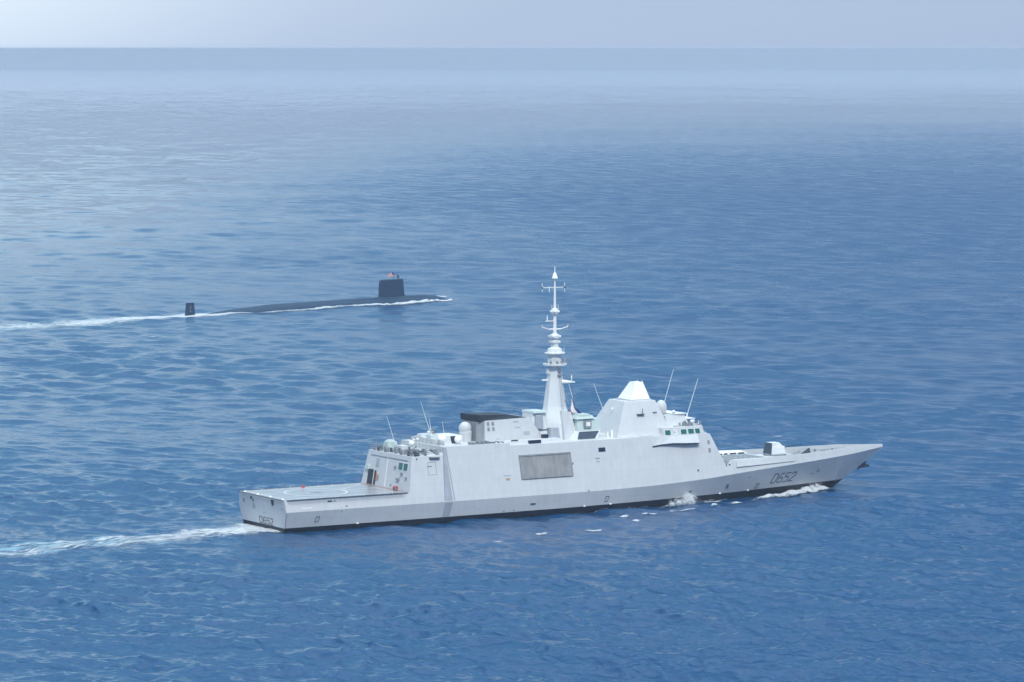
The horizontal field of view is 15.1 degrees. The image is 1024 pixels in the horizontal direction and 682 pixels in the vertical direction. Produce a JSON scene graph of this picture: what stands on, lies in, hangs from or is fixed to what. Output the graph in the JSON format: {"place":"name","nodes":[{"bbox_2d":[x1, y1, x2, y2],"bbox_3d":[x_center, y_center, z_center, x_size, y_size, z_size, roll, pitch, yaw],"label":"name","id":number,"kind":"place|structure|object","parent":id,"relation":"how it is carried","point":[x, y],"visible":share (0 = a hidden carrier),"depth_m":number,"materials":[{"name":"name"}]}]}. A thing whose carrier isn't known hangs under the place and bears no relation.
{"place":"outdoors","nodes":[
{"label":"outdoors","id":0,"kind":"place"},
{"bbox_2d":[0,54,1023,681],"bbox_3d":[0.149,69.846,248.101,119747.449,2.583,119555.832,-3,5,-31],"label":"sea","id":1,"kind":"structure","parent":0,"point":[760,250],"depth_m":1147.52,"materials":[{"name":"blue liquid"}]},
{"bbox_2d":[0,539,163,553],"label":"wake","id":2,"kind":"object","parent":1,"relation":"on","point":[14,548],"visible":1,"depth_m":684.54,"materials":[{"name":"white liquid"}]},
{"bbox_2d":[0,533,209,554],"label":"wake","id":3,"kind":"object","parent":1,"relation":"on","point":[96,545],"visible":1,"depth_m":686.14,"materials":[{"name":"white liquid"}]},
{"bbox_2d":[7,529,206,545],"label":"wake","id":4,"kind":"object","parent":1,"relation":"on","point":[112,537],"visible":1,"depth_m":695.32,"materials":[{"name":"white liquid"}]},
{"bbox_2d":[0,312,250,330],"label":"wake","id":5,"kind":"object","parent":1,"relation":"on","point":[91,322],"visible":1,"depth_m":1251.21,"materials":[{"name":"white liquid"}]},
{"bbox_2d":[6,525,275,555],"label":"wake","id":6,"kind":"object","parent":1,"relation":"on","point":[240,530],"visible":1,"depth_m":703.87,"materials":[{"name":"white liquid"}]},
{"bbox_2d":[238,523,280,531],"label":"wake","id":7,"kind":"object","parent":1,"relation":"on","point":[254,527],"visible":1,"depth_m":710.47,"materials":[{"name":"white liquid"}]},
{"bbox_2d":[185,273,445,315],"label":"submarine","id":8,"kind":"object","parent":1,"relation":"on","point":[390,291],"visible":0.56,"depth_m":1326.83,"materials":[{"name":"metal"}]},
{"bbox_2d":[259,299,452,312],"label":"bow wave","id":9,"kind":"object","parent":1,"relation":"on","point":[411,301],"visible":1,"depth_m":1330.24,"materials":[{"name":"white liquid"}]},
{"bbox_2d":[237,266,882,532],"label":"frigate","id":10,"kind":"object","parent":1,"relation":"on","point":[633,444],"visible":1,"depth_m":734.46,"materials":[{"name":"metal"}]},
{"bbox_2d":[398,462,403,470],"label":"window","id":11,"kind":"structure","parent":10,"relation":"in","point":[400,467],"depth_m":719.69,"materials":[{"name":"glass"}]},
{"bbox_2d":[403,462,408,471],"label":"window","id":12,"kind":"structure","parent":10,"relation":"in","point":[405,468],"depth_m":718.11,"materials":[{"name":"glass"}]},
{"bbox_2d":[664,430,670,435],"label":"window","id":13,"kind":"structure","parent":10,"relation":"in","point":[667,432],"depth_m":746.90,"materials":[{"name":"glass"}]},
{"bbox_2d":[680,428,686,434],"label":"window","id":14,"kind":"structure","parent":10,"relation":"in","point":[683,431],"depth_m":748.90,"materials":[{"name":"glass"}]},
{"bbox_2d":[687,428,693,433],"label":"window","id":15,"kind":"structure","parent":10,"relation":"in","point":[690,430],"depth_m":749.82,"materials":[{"name":"glass"}]},
{"bbox_2d":[694,428,699,433],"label":"window","id":16,"kind":"structure","parent":10,"relation":"in","point":[697,430],"depth_m":750.74,"materials":[{"name":"glass"}]},
{"bbox_2d":[668,491,702,506],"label":"water spray","id":17,"kind":"object","parent":1,"relation":"on","point":[689,499],"visible":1,"depth_m":747.32,"materials":[{"name":"white liquid"}]},
{"bbox_2d":[758,486,827,497],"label":"bow wave","id":18,"kind":"object","parent":1,"relation":"on","point":[791,492],"visible":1,"depth_m":766.51,"materials":[{"name":"white liquid"}]},
{"bbox_2d":[802,481,820,489],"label":"water spray","id":19,"kind":"object","parent":18,"relation":"on","point":[812,486],"visible":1,"depth_m":770.20,"materials":[{"name":"white liquid"}]},
{"bbox_2d":[0,0,1023,53],"label":"sky","id":20,"kind":"structure","parent":0,"point":[26,26],"materials":[{"name":"blue"}]}
]}

